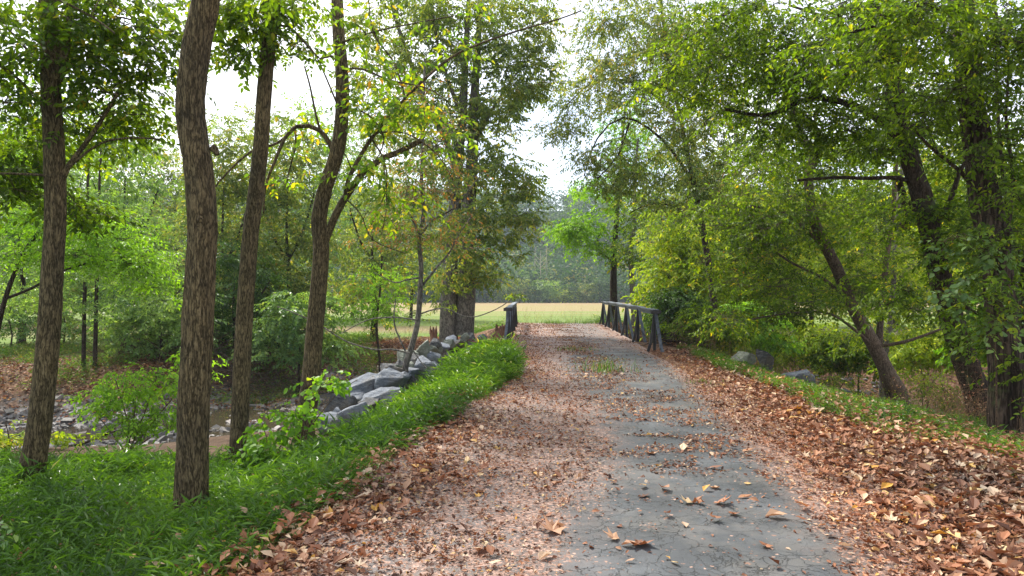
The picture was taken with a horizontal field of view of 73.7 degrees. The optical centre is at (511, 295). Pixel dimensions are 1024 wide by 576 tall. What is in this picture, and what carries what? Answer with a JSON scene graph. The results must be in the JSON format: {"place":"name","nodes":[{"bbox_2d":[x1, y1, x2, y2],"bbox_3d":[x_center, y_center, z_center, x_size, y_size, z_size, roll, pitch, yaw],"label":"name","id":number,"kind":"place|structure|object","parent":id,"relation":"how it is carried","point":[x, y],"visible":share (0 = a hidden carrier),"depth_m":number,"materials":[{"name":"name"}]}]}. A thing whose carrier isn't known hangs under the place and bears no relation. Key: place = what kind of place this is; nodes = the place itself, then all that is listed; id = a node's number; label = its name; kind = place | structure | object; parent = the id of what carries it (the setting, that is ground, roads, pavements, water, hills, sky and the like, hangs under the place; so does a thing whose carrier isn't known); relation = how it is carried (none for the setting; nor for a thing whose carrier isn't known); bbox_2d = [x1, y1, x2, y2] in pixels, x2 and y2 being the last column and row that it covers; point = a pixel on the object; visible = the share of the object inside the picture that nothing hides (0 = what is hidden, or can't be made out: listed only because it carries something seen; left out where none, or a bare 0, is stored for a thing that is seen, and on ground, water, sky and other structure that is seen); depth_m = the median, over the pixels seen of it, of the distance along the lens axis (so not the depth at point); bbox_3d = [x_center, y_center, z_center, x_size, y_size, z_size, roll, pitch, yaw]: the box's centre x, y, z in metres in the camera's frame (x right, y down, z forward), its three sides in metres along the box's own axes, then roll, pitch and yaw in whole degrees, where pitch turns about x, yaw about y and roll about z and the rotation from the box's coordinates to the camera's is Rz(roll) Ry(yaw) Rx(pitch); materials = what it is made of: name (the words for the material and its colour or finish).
{"place":"outdoors","nodes":[
{"label":"outdoors","id":0,"kind":"place"},
{"bbox_2d":[0,332,530,575],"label":"grass","id":1,"kind":"structure","parent":0,"point":[68,498],"depth_m":6.30,"materials":[{"name":"green plant"}]},
{"bbox_2d":[414,355,433,379],"bbox_3d":[-1.999,1.714,15.997,0.624,0.561,0.527,12,4,13],"label":"boulder","id":2,"kind":"object","parent":1,"relation":"on","point":[426,362],"visible":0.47,"depth_m":15.78,"materials":[{"name":"grey stone"}]},
{"bbox_2d":[0,383,965,447],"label":"creek water","id":3,"kind":"structure","parent":0,"point":[218,420],"depth_m":19.76,"materials":[{"name":"brown liquid"}]},
{"bbox_2d":[0,206,1020,301],"bbox_3d":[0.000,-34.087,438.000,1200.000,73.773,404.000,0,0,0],"label":"hill","id":4,"kind":"structure","parent":0,"point":[619,300],"depth_m":330.61,"materials":[{"name":"green plant"}]},
{"bbox_2d":[0,180,1017,302],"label":"hillside forest","id":5,"kind":"object","parent":4,"relation":"on","point":[558,270],"visible":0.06,"depth_m":296.25,"materials":[{"name":"green plant"}]},
{"bbox_2d":[0,302,1023,575],"bbox_3d":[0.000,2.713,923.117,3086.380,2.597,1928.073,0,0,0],"label":"ground","id":6,"kind":"structure","parent":0,"point":[550,310],"depth_m":25.92,"materials":[{"name":"green plant"}]},
{"bbox_2d":[0,514,27,548],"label":"bush","id":7,"kind":"object","parent":6,"relation":"on","point":[6,526],"visible":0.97,"depth_m":4.76,"materials":[{"name":"green plant"}]},
{"bbox_2d":[0,285,86,350],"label":"shrub","id":8,"kind":"object","parent":6,"relation":"on","point":[23,319],"visible":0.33,"depth_m":28.99,"materials":[{"name":"green plant"}]},
{"bbox_2d":[0,91,95,343],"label":"tree","id":9,"kind":"object","parent":6,"relation":"on","point":[23,278],"visible":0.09,"depth_m":33.88,"materials":[{"name":"green plant"}]},
{"bbox_2d":[0,420,107,451],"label":"bush","id":10,"kind":"object","parent":6,"relation":"on","point":[6,442],"visible":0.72,"depth_m":12.29,"materials":[{"name":"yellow plant"}]},
{"bbox_2d":[1,276,115,346],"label":"shrub","id":11,"kind":"object","parent":6,"relation":"on","point":[72,290],"visible":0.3,"depth_m":30.71,"materials":[{"name":"green plant"}]},
{"bbox_2d":[0,74,134,295],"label":"tree","id":12,"kind":"object","parent":6,"relation":"on","point":[84,185],"visible":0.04,"depth_m":66.44,"materials":[{"name":"green plant"}]},
{"bbox_2d":[0,156,176,367],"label":"tree","id":13,"kind":"object","parent":6,"relation":"on","point":[23,306],"visible":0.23,"depth_m":21.69,"materials":[{"name":"green plant"}]},
{"bbox_2d":[0,129,183,329],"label":"tree","id":14,"kind":"object","parent":6,"relation":"on","point":[95,259],"visible":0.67,"depth_m":12.76,"materials":[{"name":"green plant"}]},
{"bbox_2d":[29,90,186,344],"bbox_3d":[-18.784,-3.653,33.074,7.514,12.274,7.131,0,0,41],"label":"tree","id":15,"kind":"object","parent":6,"relation":"on","point":[131,189],"visible":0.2,"depth_m":32.73,"materials":[{"name":"green plant"}]},
{"bbox_2d":[61,284,166,351],"bbox_3d":[-16.386,1.085,28.033,4.478,3.356,3.490,0,0,0],"label":"shrub","id":16,"kind":"object","parent":6,"relation":"on","point":[91,322],"visible":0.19,"depth_m":27.87,"materials":[{"name":"green plant"}]},
{"bbox_2d":[0,0,228,487],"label":"tree","id":17,"kind":"object","parent":6,"relation":"on","point":[55,50],"visible":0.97,"depth_m":7.86,"materials":[{"name":"brown plant"}]},
{"bbox_2d":[10,151,223,366],"bbox_3d":[-12.899,-0.786,21.345,6.054,8.316,5.559,0,0,0],"label":"tree","id":18,"kind":"object","parent":6,"relation":"on","point":[140,304],"visible":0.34,"depth_m":21.79,"materials":[{"name":"green plant"}]},
{"bbox_2d":[80,79,186,290],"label":"tree","id":19,"kind":"object","parent":6,"relation":"on","point":[142,160],"visible":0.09,"depth_m":69.80,"materials":[{"name":"green plant"}]},
{"bbox_2d":[60,347,228,451],"bbox_3d":[-6.399,1.849,12.028,2.814,2.006,1.455,0,0,0],"label":"bush","id":20,"kind":"object","parent":6,"relation":"on","point":[142,427],"visible":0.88,"depth_m":11.89,"materials":[{"name":"green plant"}]},
{"bbox_2d":[67,321,232,362],"bbox_3d":[-13.374,1.387,26.578,6.502,2.428,5.281,0,0,-31],"label":"brush pile","id":21,"kind":"object","parent":6,"relation":"on","point":[170,351],"visible":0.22,"depth_m":25.62,"materials":[{"name":"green plant"}]},
{"bbox_2d":[86,263,231,368],"bbox_3d":[-12.854,0.673,24.781,5.357,3.880,4.039,0,0,14],"label":"shrub","id":22,"kind":"object","parent":6,"relation":"on","point":[173,327],"visible":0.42,"depth_m":24.46,"materials":[{"name":"green plant"}]},
{"bbox_2d":[103,142,233,284],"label":"tree","id":23,"kind":"object","parent":6,"relation":"on","point":[168,173],"visible":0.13,"depth_m":63.06,"materials":[{"name":"green plant"}]},
{"bbox_2d":[0,327,409,419],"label":"bank seedlings","id":24,"kind":"object","parent":6,"relation":"on","point":[99,352],"visible":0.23,"depth_m":23.56,"materials":[{"name":"green plant"}]},
{"bbox_2d":[135,238,306,360],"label":"tree","id":25,"kind":"object","parent":6,"relation":"on","point":[264,277],"visible":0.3,"depth_m":26.52,"materials":[{"name":"green plant"}]},
{"bbox_2d":[149,112,297,345],"bbox_3d":[-13.037,-2.902,31.274,6.581,10.758,5.561,0,0,0],"label":"tree","id":26,"kind":"object","parent":6,"relation":"on","point":[226,191],"visible":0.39,"depth_m":30.77,"materials":[{"name":"green plant"}]},
{"bbox_2d":[206,106,242,287],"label":"tree","id":27,"kind":"object","parent":6,"relation":"on","point":[222,129],"visible":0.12,"depth_m":75.05,"materials":[{"name":"green plant"}]},
{"bbox_2d":[119,312,332,408],"bbox_3d":[-9.694,2.221,25.262,8.822,3.666,6.574,0,0,0],"label":"brush pile","id":28,"kind":"object","parent":6,"relation":"on","point":[222,368],"visible":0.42,"depth_m":24.68,"materials":[{"name":"brown plant"}]},
{"bbox_2d":[172,0,300,519],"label":"tree","id":29,"kind":"object","parent":6,"relation":"on","point":[191,476],"visible":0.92,"depth_m":6.49,"materials":[{"name":"brown plant"}]},
{"bbox_2d":[165,0,348,465],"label":"tree","id":30,"kind":"object","parent":6,"relation":"on","point":[266,50],"visible":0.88,"depth_m":9.89,"materials":[{"name":"brown plant"}]},
{"bbox_2d":[212,99,310,319],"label":"tree","id":31,"kind":"object","parent":6,"relation":"on","point":[251,134],"visible":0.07,"depth_m":69.63,"materials":[{"name":"green plant"}]},
{"bbox_2d":[221,282,302,347],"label":"shrub","id":32,"kind":"object","parent":6,"relation":"on","point":[264,304],"visible":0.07,"depth_m":29.77,"materials":[{"name":"green plant"}]},
{"bbox_2d":[236,418,304,471],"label":"bush","id":33,"kind":"object","parent":6,"relation":"on","point":[250,439],"visible":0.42,"depth_m":9.12,"materials":[{"name":"green plant"}]},
{"bbox_2d":[220,105,367,340],"bbox_3d":[-10.632,-3.217,33.001,6.978,11.874,6.210,0,0,32],"label":"tree","id":34,"kind":"object","parent":6,"relation":"on","point":[286,199],"visible":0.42,"depth_m":32.73,"materials":[{"name":"green plant"}]},
{"bbox_2d":[222,290,369,395],"bbox_3d":[-7.892,1.733,24.807,4.831,3.934,4.165,0,0,-25],"label":"shrub","id":35,"kind":"object","parent":6,"relation":"on","point":[295,333],"visible":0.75,"depth_m":24.66,"materials":[{"name":"green plant"}]},
{"bbox_2d":[249,369,356,454],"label":"sapling","id":36,"kind":"object","parent":6,"relation":"on","point":[338,388],"visible":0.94,"depth_m":8.54,"materials":[{"name":"green plant"}]},
{"bbox_2d":[258,89,381,299],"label":"tree","id":37,"kind":"object","parent":6,"relation":"on","point":[326,152],"visible":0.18,"depth_m":65.76,"materials":[{"name":"green plant"}]},
{"bbox_2d":[0,314,640,407],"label":"bank grass","id":38,"kind":"structure","parent":6,"relation":"on","point":[106,360],"depth_m":27.22,"materials":[{"name":"green plant"}]},
{"bbox_2d":[318,411,339,435],"bbox_3d":[-3.389,2.443,12.945,0.603,0.474,0.378,0,0,-29],"label":"boulder","id":39,"kind":"object","parent":6,"relation":"on","point":[333,414],"visible":0.27,"depth_m":12.81,"materials":[{"name":"grey stone"}]},
{"bbox_2d":[320,393,356,412],"bbox_3d":[-3.601,2.206,13.647,1.070,0.621,0.574,0,0,7],"label":"boulder","id":40,"kind":"object","parent":6,"relation":"on","point":[340,402],"visible":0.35,"depth_m":13.40,"materials":[{"name":"stone"}]},
{"bbox_2d":[290,112,405,316],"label":"tree","id":41,"kind":"object","parent":6,"relation":"on","point":[359,209],"visible":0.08,"depth_m":74.52,"materials":[{"name":"green plant"}]},
{"bbox_2d":[336,402,368,423],"bbox_3d":[-3.013,2.326,12.989,0.658,0.580,0.538,-10,-8,26],"label":"boulder","id":42,"kind":"object","parent":6,"relation":"on","point":[343,414],"visible":0.36,"depth_m":12.82,"materials":[{"name":"grey stone"}]},
{"bbox_2d":[345,372,376,392],"bbox_3d":[-3.151,2.007,14.611,0.855,0.664,0.715,-18,-1,-18],"label":"boulder","id":43,"kind":"object","parent":6,"relation":"on","point":[364,382],"visible":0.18,"depth_m":14.35,"materials":[{"name":"grey stone"}]},
{"bbox_2d":[360,397,379,413],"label":"boulder","id":44,"kind":"object","parent":6,"relation":"on","point":[369,401],"visible":0.36,"depth_m":13.32,"materials":[{"name":"stone"}]},
{"bbox_2d":[361,387,405,405],"bbox_3d":[-2.548,2.010,13.551,0.918,0.392,0.564,-12,0,8],"label":"boulder","id":45,"kind":"object","parent":44,"relation":"on","point":[381,393],"visible":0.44,"depth_m":13.44,"materials":[{"name":"grey stone"}]},
{"bbox_2d":[103,304,646,338],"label":"field edge weeds","id":46,"kind":"object","parent":6,"relation":"on","point":[477,321],"visible":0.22,"depth_m":38.62,"materials":[{"name":"green plant"}]},
{"bbox_2d":[326,256,424,371],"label":"tree","id":47,"kind":"object","parent":6,"relation":"on","point":[377,308],"visible":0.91,"depth_m":25.95,"materials":[{"name":"green plant"}]},
{"bbox_2d":[327,154,438,338],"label":"tree","id":48,"kind":"object","parent":6,"relation":"on","point":[372,259],"visible":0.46,"depth_m":35.65,"materials":[{"name":"green plant"}]},
{"bbox_2d":[374,368,409,388],"bbox_3d":[-2.586,1.871,14.584,0.803,0.643,0.611,0,0,-15],"label":"boulder","id":49,"kind":"object","parent":6,"relation":"on","point":[388,377],"visible":0.76,"depth_m":14.36,"materials":[{"name":"grey stone"}]},
{"bbox_2d":[277,58,511,395],"bbox_3d":[-2.578,-1.462,15.534,5.166,7.856,2.928,0,0,0],"label":"tree","id":50,"kind":"object","parent":6,"relation":"on","point":[433,192],"visible":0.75,"depth_m":15.39,"materials":[{"name":"green plant"}]},
{"bbox_2d":[215,0,580,447],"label":"tree","id":51,"kind":"object","parent":6,"relation":"on","point":[321,230],"visible":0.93,"depth_m":11.87,"materials":[{"name":"green plant"}]},
{"bbox_2d":[356,123,461,318],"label":"tree","id":52,"kind":"object","parent":6,"relation":"on","point":[426,265],"visible":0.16,"depth_m":69.45,"materials":[{"name":"green plant"}]},
{"bbox_2d":[0,368,878,449],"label":"creek cobbles","id":53,"kind":"object","parent":6,"relation":"on","point":[65,421],"visible":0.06,"depth_m":19.86,"materials":[{"name":"grey stone"}]},
{"bbox_2d":[323,0,580,364],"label":"tree","id":54,"kind":"object","parent":6,"relation":"on","point":[460,285],"visible":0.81,"depth_m":26.13,"materials":[{"name":"green plant"}]},
{"bbox_2d":[487,280,516,302],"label":"tree","id":55,"kind":"object","parent":6,"relation":"on","point":[504,288],"visible":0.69,"depth_m":235.20,"materials":[{"name":"green plant"}]},
{"bbox_2d":[0,322,1023,575],"bbox_3d":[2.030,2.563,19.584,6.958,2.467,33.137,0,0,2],"label":"fallen leaves","id":56,"kind":"object","parent":6,"relation":"on","point":[1010,562],"depth_m":5.83,"materials":[{"name":"brown plant"}]},
{"bbox_2d":[504,278,535,302],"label":"tree","id":57,"kind":"object","parent":6,"relation":"on","point":[521,289],"visible":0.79,"depth_m":235.29,"materials":[{"name":"green plant"}]},
{"bbox_2d":[517,283,547,302],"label":"tree","id":58,"kind":"object","parent":6,"relation":"on","point":[534,297],"visible":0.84,"depth_m":234.24,"materials":[{"name":"green plant"}]},
{"bbox_2d":[531,279,564,302],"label":"tree","id":59,"kind":"object","parent":6,"relation":"on","point":[549,289],"visible":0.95,"depth_m":234.84,"materials":[{"name":"green plant"}]},
{"bbox_2d":[548,285,578,302],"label":"tree","id":60,"kind":"object","parent":6,"relation":"on","point":[562,298],"visible":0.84,"depth_m":234.31,"materials":[{"name":"green plant"}]},
{"bbox_2d":[561,278,589,302],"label":"tree","id":61,"kind":"object","parent":6,"relation":"on","point":[574,288],"visible":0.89,"depth_m":234.43,"materials":[{"name":"green plant"}]},
{"bbox_2d":[504,301,663,351],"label":"bridge","id":62,"kind":"structure","parent":6,"relation":"on","point":[511,318],"depth_m":23.32,"materials":[{"name":"wood"}]},
{"bbox_2d":[573,280,599,302],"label":"tree","id":63,"kind":"object","parent":6,"relation":"on","point":[586,293],"visible":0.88,"depth_m":234.37,"materials":[{"name":"green plant"}]},
{"bbox_2d":[585,274,609,302],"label":"tree","id":64,"kind":"object","parent":6,"relation":"on","point":[601,295],"visible":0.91,"depth_m":235.50,"materials":[{"name":"green plant"}]},
{"bbox_2d":[537,100,680,322],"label":"tree","id":65,"kind":"object","parent":6,"relation":"on","point":[575,232],"visible":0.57,"depth_m":37.45,"materials":[{"name":"green plant"}]},
{"bbox_2d":[591,123,704,325],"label":"tree","id":66,"kind":"object","parent":6,"relation":"on","point":[630,250],"visible":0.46,"depth_m":34.85,"materials":[{"name":"green plant"}]},
{"bbox_2d":[526,0,799,348],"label":"tree","id":67,"kind":"object","parent":6,"relation":"on","point":[614,102],"visible":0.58,"depth_m":21.83,"materials":[{"name":"green plant"}]},
{"bbox_2d":[622,206,713,341],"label":"tree","id":68,"kind":"object","parent":6,"relation":"on","point":[652,235],"visible":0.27,"depth_m":28.90,"materials":[{"name":"green plant"}]},
{"bbox_2d":[635,284,709,339],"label":"shrub","id":69,"kind":"object","parent":6,"relation":"on","point":[668,302],"visible":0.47,"depth_m":25.66,"materials":[{"name":"green plant"}]},
{"bbox_2d":[637,319,718,348],"bbox_3d":[4.975,1.530,20.646,2.437,1.702,2.772,0,0,0],"label":"brush pile","id":70,"kind":"object","parent":6,"relation":"on","point":[664,340],"visible":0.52,"depth_m":20.25,"materials":[{"name":"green plant"}]},
{"bbox_2d":[621,221,751,341],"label":"tree","id":71,"kind":"object","parent":6,"relation":"on","point":[669,277],"visible":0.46,"depth_m":27.51,"materials":[{"name":"green plant"}]},
{"bbox_2d":[626,126,769,307],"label":"tree","id":72,"kind":"object","parent":6,"relation":"on","point":[698,188],"visible":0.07,"depth_m":49.31,"materials":[{"name":"green plant"}]},
{"bbox_2d":[659,301,760,354],"bbox_3d":[6.108,1.400,20.959,3.281,2.526,2.618,0,0,0],"label":"shrub","id":73,"kind":"object","parent":6,"relation":"on","point":[680,321],"visible":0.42,"depth_m":20.61,"materials":[{"name":"green plant"}]},
{"bbox_2d":[656,309,811,373],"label":"dry weeds","id":74,"kind":"object","parent":6,"relation":"on","point":[714,343],"visible":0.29,"depth_m":18.92,"materials":[{"name":"green plant"}]},
{"bbox_2d":[669,163,813,324],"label":"tree","id":75,"kind":"object","parent":6,"relation":"on","point":[733,251],"visible":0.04,"depth_m":33.36,"materials":[{"name":"green plant"}]},
{"bbox_2d":[731,351,755,364],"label":"boulder","id":76,"kind":"object","parent":6,"relation":"on","point":[745,356],"visible":0.56,"depth_m":15.43,"materials":[{"name":"grey stone"}]},
{"bbox_2d":[719,299,807,357],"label":"shrub","id":77,"kind":"object","parent":6,"relation":"on","point":[766,346],"visible":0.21,"depth_m":22.43,"materials":[{"name":"green plant"}]},
{"bbox_2d":[756,349,773,369],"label":"boulder","id":78,"kind":"object","parent":6,"relation":"on","point":[762,356],"visible":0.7,"depth_m":15.66,"materials":[{"name":"stone"}]},
{"bbox_2d":[651,100,941,406],"bbox_3d":[6.548,-1.277,15.775,6.410,8.844,5.184,0,0,0],"label":"tree","id":79,"kind":"object","parent":6,"relation":"on","point":[743,232],"visible":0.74,"depth_m":15.46,"materials":[{"name":"green plant"}]},
{"bbox_2d":[711,83,884,323],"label":"tree","id":80,"kind":"object","parent":6,"relation":"on","point":[777,119],"visible":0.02,"depth_m":54.12,"materials":[{"name":"green plant"}]},
{"bbox_2d":[780,369,815,384],"bbox_3d":[5.804,1.694,13.822,0.634,0.425,0.517,0,5,9],"label":"boulder","id":81,"kind":"object","parent":6,"relation":"on","point":[801,374],"visible":0.45,"depth_m":13.61,"materials":[{"name":"grey stone"}]},
{"bbox_2d":[720,180,888,341],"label":"tree","id":82,"kind":"object","parent":6,"relation":"on","point":[800,261],"visible":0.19,"depth_m":31.36,"materials":[{"name":"green plant"}]},
{"bbox_2d":[750,317,867,373],"bbox_3d":[10.649,2.296,25.164,4.282,3.195,3.848,0,0,0],"label":"shrub","id":83,"kind":"object","parent":6,"relation":"on","point":[799,335],"visible":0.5,"depth_m":24.44,"materials":[{"name":"green plant"}]},
{"bbox_2d":[619,0,1023,422],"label":"tree","id":84,"kind":"object","parent":6,"relation":"on","point":[921,193],"visible":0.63,"depth_m":11.86,"materials":[{"name":"green plant"}]},
{"bbox_2d":[815,371,868,397],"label":"bush","id":85,"kind":"object","parent":6,"relation":"on","point":[835,381],"visible":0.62,"depth_m":17.39,"materials":[{"name":"green plant"}]},
{"bbox_2d":[676,343,1023,475],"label":"verge grass","id":86,"kind":"structure","parent":6,"relation":"on","point":[819,388],"depth_m":9.53,"materials":[{"name":"green plant"}]},
{"bbox_2d":[796,325,925,394],"bbox_3d":[12.015,2.450,23.981,4.062,2.885,3.222,0,0,-25],"label":"shrub","id":87,"kind":"object","parent":6,"relation":"on","point":[859,358],"visible":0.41,"depth_m":23.66,"materials":[{"name":"green plant"}]},
{"bbox_2d":[795,153,950,326],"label":"tree","id":88,"kind":"object","parent":6,"relation":"on","point":[885,196],"visible":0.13,"depth_m":33.47,"materials":[{"name":"green plant"}]},
{"bbox_2d":[800,60,967,328],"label":"tree","id":89,"kind":"object","parent":6,"relation":"on","point":[931,87],"depth_m":49.93,"materials":[{"name":"green plant"}]},
{"bbox_2d":[801,166,982,398],"bbox_3d":[10.639,-0.566,18.823,5.556,8.224,6.027,0,0,0],"label":"tree","id":90,"kind":"object","parent":6,"relation":"on","point":[890,326],"visible":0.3,"depth_m":18.55,"materials":[{"name":"green plant"}]},
{"bbox_2d":[765,0,1023,439],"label":"tree","id":91,"kind":"object","parent":6,"relation":"on","point":[972,88],"visible":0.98,"depth_m":8.35,"materials":[{"name":"green plant"}]},
{"bbox_2d":[866,325,986,410],"bbox_3d":[13.306,2.348,21.944,3.829,3.085,3.137,0,0,0],"label":"shrub","id":92,"kind":"object","parent":6,"relation":"on","point":[918,352],"visible":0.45,"depth_m":21.50,"materials":[{"name":"green plant"}]},
{"bbox_2d":[898,364,955,404],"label":"bush","id":93,"kind":"object","parent":6,"relation":"on","point":[910,380],"visible":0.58,"depth_m":16.87,"materials":[{"name":"green plant"}]},
{"bbox_2d":[893,382,964,416],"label":"bush","id":94,"kind":"object","parent":6,"relation":"on","point":[940,391],"visible":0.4,"depth_m":14.48,"materials":[{"name":"green plant"}]},
{"bbox_2d":[863,125,1020,328],"bbox_3d":[19.264,-2.587,29.838,7.474,10.118,6.041,0,0,0],"label":"tree","id":95,"kind":"object","parent":6,"relation":"on","point":[943,188],"visible":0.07,"depth_m":30.01,"materials":[{"name":"green plant"}]},
{"bbox_2d":[884,0,1023,366],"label":"tree","id":96,"kind":"object","parent":6,"relation":"on","point":[950,246],"visible":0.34,"depth_m":11.07,"materials":[{"name":"green plant"}]},
{"bbox_2d":[888,353,1023,438],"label":"dry weeds","id":97,"kind":"object","parent":6,"relation":"on","point":[960,405],"visible":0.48,"depth_m":10.47,"materials":[{"name":"brown plant"}]},
{"bbox_2d":[933,296,987,373],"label":"shrub","id":98,"kind":"object","parent":6,"relation":"on","point":[982,358],"visible":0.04,"depth_m":19.05,"materials":[{"name":"green plant"}]},
{"bbox_2d":[906,11,1023,250],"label":"tree","id":99,"kind":"object","parent":6,"relation":"on","point":[1022,97],"visible":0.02,"depth_m":44.49,"materials":[{"name":"green plant"}]},
{"bbox_2d":[913,213,1023,433],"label":"tree","id":100,"kind":"object","parent":6,"relation":"on","point":[955,294],"visible":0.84,"depth_m":8.45,"materials":[{"name":"green plant"}]},
{"bbox_2d":[942,121,1023,307],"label":"tree","id":101,"kind":"object","parent":6,"relation":"on","point":[1014,244],"visible":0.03,"depth_m":26.98,"materials":[{"name":"green plant"}]},
{"bbox_2d":[0,0,1023,211],"label":"sky","id":102,"kind":"structure","parent":0,"point":[223,88],"materials":[{"name":"white"}]},
{"bbox_2d":[274,323,998,575],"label":"road","id":103,"kind":"structure","parent":0,"point":[691,552],"depth_m":5.30,"materials":[{"name":"grey asphalt"}]},
{"bbox_2d":[567,355,638,373],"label":"grass tuft","id":104,"kind":"object","parent":103,"relation":"on","point":[599,369],"visible":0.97,"depth_m":14.03,"materials":[{"name":"green plant"}]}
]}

